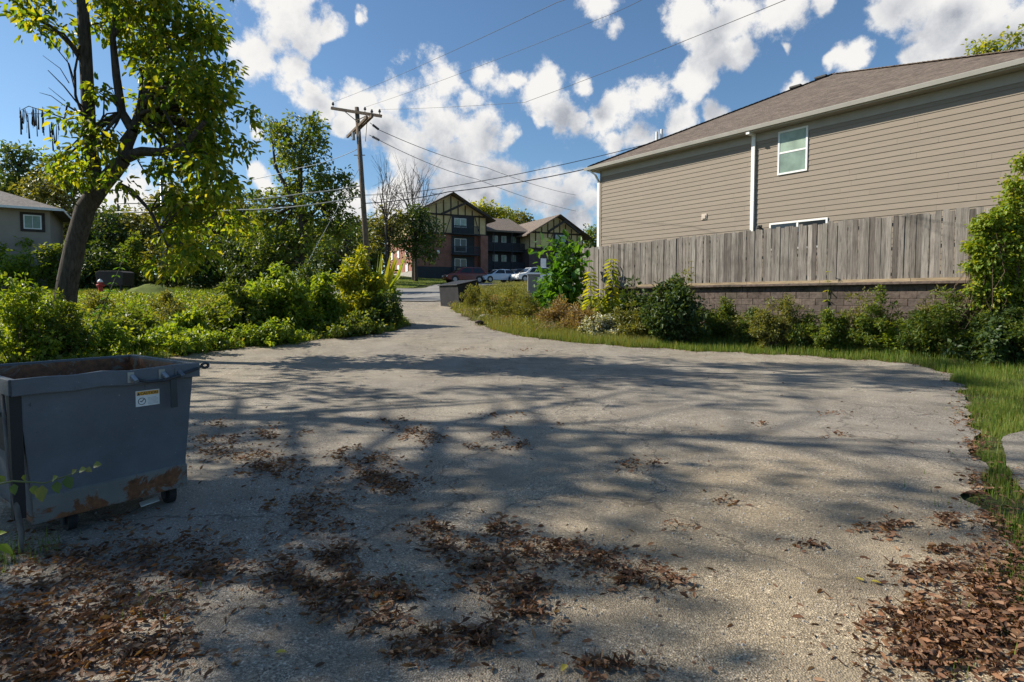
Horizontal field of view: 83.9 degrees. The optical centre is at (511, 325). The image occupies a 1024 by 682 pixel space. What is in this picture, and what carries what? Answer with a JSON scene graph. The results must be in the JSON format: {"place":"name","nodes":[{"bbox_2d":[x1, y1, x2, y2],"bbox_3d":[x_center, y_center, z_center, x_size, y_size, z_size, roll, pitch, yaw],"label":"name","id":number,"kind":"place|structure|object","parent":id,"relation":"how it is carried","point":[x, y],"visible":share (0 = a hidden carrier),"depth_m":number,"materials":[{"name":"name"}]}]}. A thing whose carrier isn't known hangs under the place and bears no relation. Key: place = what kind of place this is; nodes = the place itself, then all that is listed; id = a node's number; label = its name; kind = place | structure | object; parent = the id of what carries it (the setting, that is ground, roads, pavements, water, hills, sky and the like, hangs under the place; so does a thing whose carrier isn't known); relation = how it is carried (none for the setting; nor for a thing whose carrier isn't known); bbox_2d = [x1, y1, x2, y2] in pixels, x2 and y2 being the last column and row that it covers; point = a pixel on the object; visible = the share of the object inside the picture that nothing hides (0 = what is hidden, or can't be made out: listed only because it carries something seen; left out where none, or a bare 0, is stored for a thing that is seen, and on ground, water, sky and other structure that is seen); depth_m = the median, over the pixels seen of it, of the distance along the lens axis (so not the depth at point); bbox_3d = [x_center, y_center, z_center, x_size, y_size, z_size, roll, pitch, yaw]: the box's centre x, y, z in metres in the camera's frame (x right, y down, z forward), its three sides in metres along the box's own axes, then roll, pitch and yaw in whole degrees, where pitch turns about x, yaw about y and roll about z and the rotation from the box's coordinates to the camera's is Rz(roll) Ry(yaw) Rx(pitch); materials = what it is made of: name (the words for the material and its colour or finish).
{"place":"outdoors","nodes":[
{"label":"outdoors","id":0,"kind":"place"},
{"bbox_2d":[289,277,446,287],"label":"lawn","id":1,"kind":"structure","parent":0,"point":[420,283],"depth_m":61.06,"materials":[{"name":"green plant"}]},
{"bbox_2d":[354,202,412,270],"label":"tree","id":2,"kind":"object","parent":1,"relation":"on","point":[392,225],"visible":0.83,"depth_m":61.26,"materials":[{"name":"green plant"}]},
{"bbox_2d":[370,150,411,270],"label":"bare tree","id":3,"kind":"object","parent":1,"relation":"on","point":[385,212],"visible":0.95,"depth_m":59.24,"materials":[{"name":"brown plant"}]},
{"bbox_2d":[375,153,444,279],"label":"bare tree","id":4,"kind":"object","parent":1,"relation":"on","point":[418,189],"visible":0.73,"depth_m":65.47,"materials":[{"name":"brown plant"}]},
{"bbox_2d":[390,203,447,280],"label":"tree","id":5,"kind":"object","parent":1,"relation":"on","point":[414,234],"visible":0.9,"depth_m":62.69,"materials":[{"name":"green plant"}]},
{"bbox_2d":[0,274,1023,652],"bbox_3d":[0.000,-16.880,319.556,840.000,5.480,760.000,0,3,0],"label":"ground","id":6,"kind":"structure","parent":0,"point":[992,440],"depth_m":6.16,"materials":[{"name":"green plant"}]},
{"bbox_2d":[0,236,44,289],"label":"hedge bush","id":7,"kind":"object","parent":6,"relation":"on","point":[20,264],"visible":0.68,"depth_m":41.86,"materials":[{"name":"green plant"}]},
{"bbox_2d":[0,139,48,201],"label":"tree","id":8,"kind":"object","parent":6,"relation":"on","point":[21,166],"visible":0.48,"depth_m":58.74,"materials":[{"name":"green plant"}]},
{"bbox_2d":[0,191,70,288],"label":"house","id":9,"kind":"structure","parent":6,"relation":"on","point":[36,222],"depth_m":44.53,"materials":[{"name":"grey"}]},
{"bbox_2d":[20,212,44,231],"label":"window","id":10,"kind":"structure","parent":9,"relation":"in","point":[29,221],"depth_m":44.52,"materials":[{"name":"white paint"}]},
{"bbox_2d":[0,271,81,362],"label":"shrub","id":11,"kind":"object","parent":6,"relation":"on","point":[15,312],"visible":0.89,"depth_m":12.58,"materials":[{"name":"green plant"}]},
{"bbox_2d":[30,241,64,289],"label":"hedge bush","id":12,"kind":"object","parent":6,"relation":"on","point":[48,267],"visible":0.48,"depth_m":41.87,"materials":[{"name":"green plant"}]},
{"bbox_2d":[8,154,103,240],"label":"tree","id":13,"kind":"object","parent":6,"relation":"on","point":[51,192],"visible":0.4,"depth_m":54.73,"materials":[{"name":"green plant"}]},
{"bbox_2d":[19,288,100,359],"bbox_3d":[-10.471,0.027,13.212,1.535,1.838,1.366,-2,3,-36],"label":"shrub","id":14,"kind":"object","parent":6,"relation":"on","point":[75,345],"visible":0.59,"depth_m":13.05,"materials":[{"name":"green plant"}]},
{"bbox_2d":[79,288,115,312],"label":"weed clump","id":15,"kind":"object","parent":6,"relation":"on","point":[93,303],"visible":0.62,"depth_m":23.20,"materials":[{"name":"green plant"}]},
{"bbox_2d":[79,238,117,289],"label":"hedge bush","id":16,"kind":"object","parent":6,"relation":"on","point":[88,275],"visible":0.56,"depth_m":41.98,"materials":[{"name":"green plant"}]},
{"bbox_2d":[79,253,129,357],"bbox_3d":[-9.473,-0.415,13.197,1.294,2.543,0.314,0,3,0],"label":"sprout","id":17,"kind":"object","parent":6,"relation":"on","point":[93,327],"visible":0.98,"depth_m":13.19,"materials":[{"name":"green plant"}]},
{"bbox_2d":[64,213,147,283],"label":"tree","id":18,"kind":"object","parent":6,"relation":"on","point":[116,237],"visible":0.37,"depth_m":53.07,"materials":[{"name":"green plant"}]},
{"bbox_2d":[82,317,147,355],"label":"leafy clump","id":19,"kind":"object","parent":6,"relation":"on","point":[113,338],"visible":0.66,"depth_m":14.33,"materials":[{"name":"green plant"}]},
{"bbox_2d":[107,231,146,287],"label":"hedge bush","id":20,"kind":"object","parent":6,"relation":"on","point":[132,245],"visible":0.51,"depth_m":45.45,"materials":[{"name":"green plant"}]},
{"bbox_2d":[91,310,169,342],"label":"shrub","id":21,"kind":"object","parent":6,"relation":"on","point":[145,321],"visible":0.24,"depth_m":15.96,"materials":[{"name":"green plant"}]},
{"bbox_2d":[0,0,265,323],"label":"tree","id":22,"kind":"object","parent":6,"relation":"on","point":[168,92],"visible":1,"depth_m":13.99,"materials":[{"name":"green plant"}]},
{"bbox_2d":[116,179,202,278],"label":"tree","id":23,"kind":"object","parent":6,"relation":"on","point":[142,226],"visible":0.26,"depth_m":53.79,"materials":[{"name":"green plant"}]},
{"bbox_2d":[133,237,191,287],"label":"hedge bush","id":24,"kind":"object","parent":6,"relation":"on","point":[168,283],"visible":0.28,"depth_m":44.97,"materials":[{"name":"green plant"}]},
{"bbox_2d":[144,289,186,311],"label":"weed clump","id":25,"kind":"object","parent":6,"relation":"on","point":[165,297],"visible":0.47,"depth_m":22.83,"materials":[{"name":"green plant"}]},
{"bbox_2d":[142,302,207,324],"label":"weed clump","id":26,"kind":"object","parent":6,"relation":"on","point":[169,311],"visible":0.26,"depth_m":19.39,"materials":[{"name":"green plant"}]},
{"bbox_2d":[134,322,228,355],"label":"leafy clump","id":27,"kind":"object","parent":6,"relation":"on","point":[183,340],"visible":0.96,"depth_m":15.12,"materials":[{"name":"green plant"}]},
{"bbox_2d":[164,304,212,332],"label":"shrub","id":28,"kind":"object","parent":6,"relation":"on","point":[190,319],"visible":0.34,"depth_m":16.82,"materials":[{"name":"green plant"}]},
{"bbox_2d":[170,229,225,289],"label":"hedge bush","id":29,"kind":"object","parent":6,"relation":"on","point":[207,279],"visible":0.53,"depth_m":41.99,"materials":[{"name":"green plant"}]},
{"bbox_2d":[0,301,408,363],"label":"bank grass","id":30,"kind":"structure","parent":6,"relation":"on","point":[213,346],"depth_m":15.94,"materials":[{"name":"green plant"}]},
{"bbox_2d":[0,289,411,363],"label":"ground cover","id":31,"kind":"object","parent":6,"relation":"on","point":[156,305],"visible":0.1,"depth_m":22.74,"materials":[{"name":"green plant"}]},
{"bbox_2d":[26,197,397,276],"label":"woodland","id":32,"kind":"object","parent":6,"relation":"on","point":[110,210],"visible":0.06,"depth_m":69.90,"materials":[{"name":"green plant"}]},
{"bbox_2d":[180,178,279,266],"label":"tree","id":33,"kind":"object","parent":6,"relation":"on","point":[243,206],"visible":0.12,"depth_m":56.44,"materials":[{"name":"green plant"}]},
{"bbox_2d":[202,277,269,335],"bbox_3d":[-8.800,-0.481,17.877,2.065,2.110,2.008,0,3,0],"label":"shrub","id":34,"kind":"object","parent":6,"relation":"on","point":[240,307],"visible":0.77,"depth_m":17.63,"materials":[{"name":"green plant"}]},
{"bbox_2d":[208,219,267,285],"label":"tree","id":35,"kind":"object","parent":6,"relation":"on","point":[222,246],"visible":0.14,"depth_m":49.36,"materials":[{"name":"green plant"}]},
{"bbox_2d":[214,234,264,287],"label":"hedge bush","id":36,"kind":"object","parent":6,"relation":"on","point":[238,262],"visible":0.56,"depth_m":44.58,"materials":[{"name":"green plant"}]},
{"bbox_2d":[236,249,293,282],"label":"hedge bush","id":37,"kind":"object","parent":6,"relation":"on","point":[251,274],"visible":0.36,"depth_m":42.61,"materials":[{"name":"green plant"}]},
{"bbox_2d":[224,316,308,346],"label":"leafy clump","id":38,"kind":"object","parent":6,"relation":"on","point":[269,333],"visible":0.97,"depth_m":16.66,"materials":[{"name":"green plant"}]},
{"bbox_2d":[242,261,327,333],"bbox_3d":[-8.004,-0.914,19.665,3.152,2.696,2.698,0,3,0],"label":"shrub","id":39,"kind":"object","parent":6,"relation":"on","point":[281,299],"visible":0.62,"depth_m":19.05,"materials":[{"name":"green plant"}]},
{"bbox_2d":[235,108,361,275],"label":"tree","id":40,"kind":"object","parent":6,"relation":"on","point":[301,157],"visible":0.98,"depth_m":41.94,"materials":[{"name":"green plant"}]},
{"bbox_2d":[294,253,324,299],"bbox_3d":[-10.257,-2.202,28.962,1.708,2.872,1.857,0,3,0],"label":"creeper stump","id":41,"kind":"object","parent":6,"relation":"on","point":[304,273],"visible":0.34,"depth_m":28.67,"materials":[{"name":"green plant"}]},
{"bbox_2d":[295,270,350,329],"bbox_3d":[-6.922,-0.839,20.499,2.200,2.322,1.483,-1,3,-15],"label":"shrub","id":42,"kind":"object","parent":6,"relation":"on","point":[327,301],"visible":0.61,"depth_m":20.31,"materials":[{"name":"green plant"}]},
{"bbox_2d":[310,222,375,269],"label":"tree","id":43,"kind":"object","parent":6,"relation":"on","point":[334,253],"visible":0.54,"depth_m":55.97,"materials":[{"name":"green plant"}]},
{"bbox_2d":[315,307,387,337],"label":"leafy clump","id":44,"kind":"object","parent":6,"relation":"on","point":[367,327],"visible":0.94,"depth_m":18.79,"materials":[{"name":"green plant"}]},
{"bbox_2d":[331,102,381,268],"bbox_3d":[-9.704,-7.631,35.853,5.239,12.776,2.042,3,4,44],"label":"utility pole","id":45,"kind":"object","parent":6,"relation":"on","point":[361,124],"visible":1,"depth_m":35.44,"materials":[{"name":"brown wood"}]},
{"bbox_2d":[333,244,390,323],"bbox_3d":[-5.905,-1.509,22.198,2.401,3.322,2.759,0,3,0],"label":"shrub","id":46,"kind":"object","parent":6,"relation":"on","point":[361,287],"visible":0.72,"depth_m":21.63,"materials":[{"name":"green plant"}]},
{"bbox_2d":[363,289,403,327],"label":"shrub","id":47,"kind":"object","parent":6,"relation":"on","point":[387,311],"visible":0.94,"depth_m":21.14,"materials":[{"name":"green plant"}]},
{"bbox_2d":[377,250,405,288],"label":"spiky plant","id":48,"kind":"object","parent":6,"relation":"on","point":[389,275],"visible":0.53,"depth_m":36.41,"materials":[{"name":"yellow plant"}]},
{"bbox_2d":[332,282,574,300],"bbox_3d":[4.681,-3.544,53.190,47.150,2.261,23.661,-2,3,-31],"label":"parking area","id":49,"kind":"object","parent":6,"relation":"on","point":[430,293],"visible":0.1,"depth_m":39.78,"materials":[{"name":"grey asphalt"}]},
{"bbox_2d":[442,267,486,282],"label":"parked car","id":50,"kind":"object","parent":49,"relation":"on","point":[469,273],"visible":0.87,"depth_m":61.12,"materials":[{"name":"red paint"}]},
{"bbox_2d":[482,269,515,282],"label":"parked car","id":51,"kind":"object","parent":49,"relation":"on","point":[503,275],"visible":0.73,"depth_m":62.66,"materials":[{"name":"silver paint"}]},
{"bbox_2d":[438,280,479,306],"bbox_3d":[-2.897,-1.750,31.039,1.520,1.498,1.985,-2,4,-38],"label":"dumpster","id":52,"kind":"object","parent":6,"relation":"on","point":[450,291],"visible":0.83,"depth_m":30.50,"materials":[{"name":"paint"}]},
{"bbox_2d":[459,284,486,308],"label":"weed clump","id":53,"kind":"object","parent":6,"relation":"on","point":[472,299],"visible":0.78,"depth_m":28.21,"materials":[{"name":"green plant"}]},
{"bbox_2d":[387,192,592,277],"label":"apartment building","id":54,"kind":"structure","parent":6,"relation":"on","point":[476,237],"depth_m":79.58,"materials":[{"name":"red brick"}]},
{"bbox_2d":[470,197,516,220],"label":"tree","id":55,"kind":"object","parent":6,"relation":"on","point":[499,211],"visible":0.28,"depth_m":101.76,"materials":[{"name":"green plant"}]},
{"bbox_2d":[492,285,527,318],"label":"weed clump","id":56,"kind":"object","parent":6,"relation":"on","point":[506,304],"visible":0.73,"depth_m":24.00,"materials":[{"name":"green plant"}]},
{"bbox_2d":[0,300,1023,681],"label":"parking lot","id":57,"kind":"structure","parent":6,"relation":"on","point":[876,402],"depth_m":4.37,"materials":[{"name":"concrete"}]},
{"bbox_2d":[0,393,24,553],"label":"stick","id":58,"kind":"object","parent":57,"relation":"on","point":[18,519],"visible":0.82,"depth_m":3.60,"materials":[{"name":"brown wood"}]},
{"bbox_2d":[0,525,80,575],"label":"grass tuft","id":59,"kind":"object","parent":57,"relation":"on","point":[42,540],"visible":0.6,"depth_m":3.56,"materials":[{"name":"green plant"}]},
{"bbox_2d":[0,461,101,555],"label":"leafy sprig","id":60,"kind":"object","parent":57,"relation":"on","point":[40,493],"visible":1,"depth_m":2.77,"materials":[{"name":"green plant"}]},
{"bbox_2d":[0,354,209,530],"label":"dumpster","id":61,"kind":"object","parent":57,"relation":"on","point":[123,420],"visible":1,"depth_m":3.98,"materials":[{"name":"metal"}]},
{"bbox_2d":[1,381,1009,681],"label":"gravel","id":62,"kind":"structure","parent":57,"relation":"on","point":[553,513],"depth_m":4.28,"materials":[{"name":"grey gravel"}]},
{"bbox_2d":[0,316,1023,681],"bbox_3d":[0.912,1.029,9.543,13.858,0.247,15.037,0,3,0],"label":"leaf litter","id":63,"kind":"object","parent":57,"relation":"on","point":[980,626],"visible":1,"depth_m":3.03,"materials":[{"name":"brown plant"}]},
{"bbox_2d":[510,291,546,320],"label":"weed clump","id":64,"kind":"object","parent":6,"relation":"on","point":[526,309],"visible":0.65,"depth_m":21.98,"materials":[{"name":"green plant"}]},
{"bbox_2d":[448,281,623,333],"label":"weeds","id":65,"kind":"object","parent":6,"relation":"on","point":[483,314],"visible":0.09,"depth_m":22.74,"materials":[{"name":"green plant"}]},
{"bbox_2d":[530,293,572,323],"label":"dry weed","id":66,"kind":"object","parent":6,"relation":"on","point":[557,309],"visible":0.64,"depth_m":20.49,"materials":[{"name":"beige plant"}]},
{"bbox_2d":[528,229,593,313],"bbox_3d":[1.962,-1.950,23.304,2.637,4.187,2.893,0,3,0],"label":"sapling","id":67,"kind":"object","parent":6,"relation":"on","point":[566,270],"visible":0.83,"depth_m":23.04,"materials":[{"name":"green plant"}]},
{"bbox_2d":[486,316,659,347],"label":"dry verge grass","id":68,"kind":"structure","parent":6,"relation":"on","point":[622,340],"depth_m":18.04,"materials":[{"name":"green plant"}]},
{"bbox_2d":[555,302,601,332],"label":"dry weed","id":69,"kind":"object","parent":6,"relation":"on","point":[578,317],"visible":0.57,"depth_m":19.37,"materials":[{"name":"beige plant"}]},
{"bbox_2d":[576,312,622,336],"bbox_3d":[2.894,-0.002,18.670,1.562,0.925,1.565,0,3,0],"label":"aster","id":70,"kind":"object","parent":6,"relation":"on","point":[603,325],"visible":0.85,"depth_m":18.42,"materials":[{"name":"white plant"}]},
{"bbox_2d":[600,259,622,320],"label":"tall weed","id":71,"kind":"object","parent":6,"relation":"on","point":[616,299],"visible":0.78,"depth_m":20.42,"materials":[{"name":"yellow plant"}]},
{"bbox_2d":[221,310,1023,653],"bbox_3d":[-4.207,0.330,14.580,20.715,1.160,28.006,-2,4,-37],"label":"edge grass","id":72,"kind":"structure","parent":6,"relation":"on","point":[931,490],"depth_m":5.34,"materials":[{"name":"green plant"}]},
{"bbox_2d":[609,274,650,317],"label":"leafy clump","id":73,"kind":"object","parent":6,"relation":"on","point":[638,298],"visible":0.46,"depth_m":21.20,"materials":[{"name":"green plant"}]},
{"bbox_2d":[611,297,653,336],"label":"weed clump","id":74,"kind":"object","parent":6,"relation":"on","point":[636,326],"visible":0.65,"depth_m":17.89,"materials":[{"name":"green plant"}]},
{"bbox_2d":[639,272,715,345],"bbox_3d":[4.913,-0.475,17.265,2.161,2.326,2.264,0,3,0],"label":"shrub","id":75,"kind":"object","parent":6,"relation":"on","point":[679,315],"visible":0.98,"depth_m":16.85,"materials":[{"name":"green plant"}]},
{"bbox_2d":[703,296,741,338],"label":"shrub","id":76,"kind":"object","parent":6,"relation":"on","point":[721,317],"visible":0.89,"depth_m":17.63,"materials":[{"name":"green plant"}]},
{"bbox_2d":[735,305,758,344],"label":"shrub","id":77,"kind":"object","parent":6,"relation":"on","point":[744,334],"visible":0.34,"depth_m":16.63,"materials":[{"name":"green plant"}]},
{"bbox_2d":[502,325,1023,383],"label":"verge grass","id":78,"kind":"structure","parent":6,"relation":"on","point":[941,364],"depth_m":14.75,"materials":[{"name":"green plant"}]},
{"bbox_2d":[746,292,796,348],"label":"shrub","id":79,"kind":"object","parent":6,"relation":"on","point":[765,330],"visible":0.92,"depth_m":15.90,"materials":[{"name":"green plant"}]},
{"bbox_2d":[608,280,972,329],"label":"retaining wall","id":80,"kind":"structure","parent":6,"relation":"on","point":[907,295],"depth_m":17.01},
{"bbox_2d":[577,205,1023,298],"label":"fence","id":81,"kind":"object","parent":80,"relation":"on","point":[730,258],"visible":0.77,"depth_m":17.47,"materials":[{"name":"grey wood"}]},
{"bbox_2d":[783,308,820,349],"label":"shrub","id":82,"kind":"object","parent":6,"relation":"on","point":[792,336],"visible":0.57,"depth_m":15.55,"materials":[{"name":"green plant"}]},
{"bbox_2d":[583,48,1023,286],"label":"house","id":83,"kind":"structure","parent":6,"relation":"on","point":[930,137],"depth_m":19.44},
{"bbox_2d":[777,125,808,175],"bbox_3d":[9.964,-6.201,20.224,0.047,1.552,1.058,-2,4,-38],"label":"window","id":84,"kind":"structure","parent":83,"relation":"in","point":[792,143],"depth_m":20.21,"materials":[{"name":"glass"}]},
{"bbox_2d":[769,217,827,248],"bbox_3d":[10.108,-3.222,20.188,0.047,0.998,2.048,-2,4,-38],"label":"window","id":85,"kind":"structure","parent":83,"relation":"in","point":[807,222],"depth_m":20.10,"materials":[{"name":"white paint"}]},
{"bbox_2d":[804,307,863,353],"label":"shrub","id":86,"kind":"object","parent":6,"relation":"on","point":[836,332],"visible":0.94,"depth_m":15.01,"materials":[{"name":"green plant"}]},
{"bbox_2d":[835,286,879,348],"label":"tall weed","id":87,"kind":"object","parent":6,"relation":"on","point":[857,311],"visible":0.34,"depth_m":15.02,"materials":[{"name":"green plant"}]},
{"bbox_2d":[850,284,907,351],"bbox_3d":[9.496,-0.195,14.772,1.445,1.836,1.186,0,3,0],"label":"shrub","id":88,"kind":"object","parent":6,"relation":"on","point":[883,323],"visible":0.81,"depth_m":14.65,"materials":[{"name":"green plant"}]},
{"bbox_2d":[877,317,915,352],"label":"tall weed","id":89,"kind":"object","parent":6,"relation":"on","point":[886,338],"visible":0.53,"depth_m":14.41,"materials":[{"name":"green plant"}]},
{"bbox_2d":[893,308,935,356],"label":"shrub","id":90,"kind":"object","parent":6,"relation":"on","point":[908,338],"visible":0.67,"depth_m":14.01,"materials":[{"name":"green plant"}]},
{"bbox_2d":[911,285,993,357],"bbox_3d":[10.548,-0.100,13.710,1.741,1.777,1.380,1,3,24],"label":"shrub","id":91,"kind":"object","parent":6,"relation":"on","point":[942,321],"visible":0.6,"depth_m":13.49,"materials":[{"name":"green plant"}]},
{"bbox_2d":[938,317,1023,365],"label":"ivy mound","id":92,"kind":"object","parent":6,"relation":"on","point":[994,338],"visible":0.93,"depth_m":12.37,"materials":[{"name":"green plant"}]},
{"bbox_2d":[943,150,1023,328],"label":"vine","id":93,"kind":"object","parent":6,"relation":"on","point":[994,265],"visible":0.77,"depth_m":13.09,"materials":[{"name":"green plant"}]},
{"bbox_2d":[959,296,1023,354],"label":"shrub","id":94,"kind":"object","parent":6,"relation":"on","point":[1011,314],"visible":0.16,"depth_m":12.86,"materials":[{"name":"green plant"}]},
{"bbox_2d":[961,23,1023,54],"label":"tree","id":95,"kind":"object","parent":6,"relation":"on","point":[982,48],"visible":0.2,"depth_m":49.98,"materials":[{"name":"green plant"}]},
{"bbox_2d":[0,0,1023,273],"label":"sky","id":96,"kind":"structure","parent":0,"point":[301,57],"materials":[{"name":"blue"}]},
{"bbox_2d":[951,362,1023,600],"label":"grass","id":97,"kind":"structure","parent":0,"point":[988,389],"depth_m":7.61,"materials":[{"name":"green plant"}]},
{"bbox_2d":[1001,431,1023,487],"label":"path","id":98,"kind":"structure","parent":0,"point":[1013,445],"depth_m":5.79,"materials":[{"name":"concrete"}]},
{"bbox_3d":[-27.068,-2.239,38.937,1.928,0.278,1.800,0,3,0],"label":"slab","id":99,"kind":"object","parent":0,"visible":0},
{"bbox_2d":[96,271,134,290],"bbox_3d":[-27.068,-3.046,38.897,1.856,1.333,1.200,0,3,0],"label":"bin","id":100,"kind":"object","parent":99,"relation":"on","point":[124,278],"visible":0.75,"depth_m":38.30,"materials":[{"name":"black plastic"}]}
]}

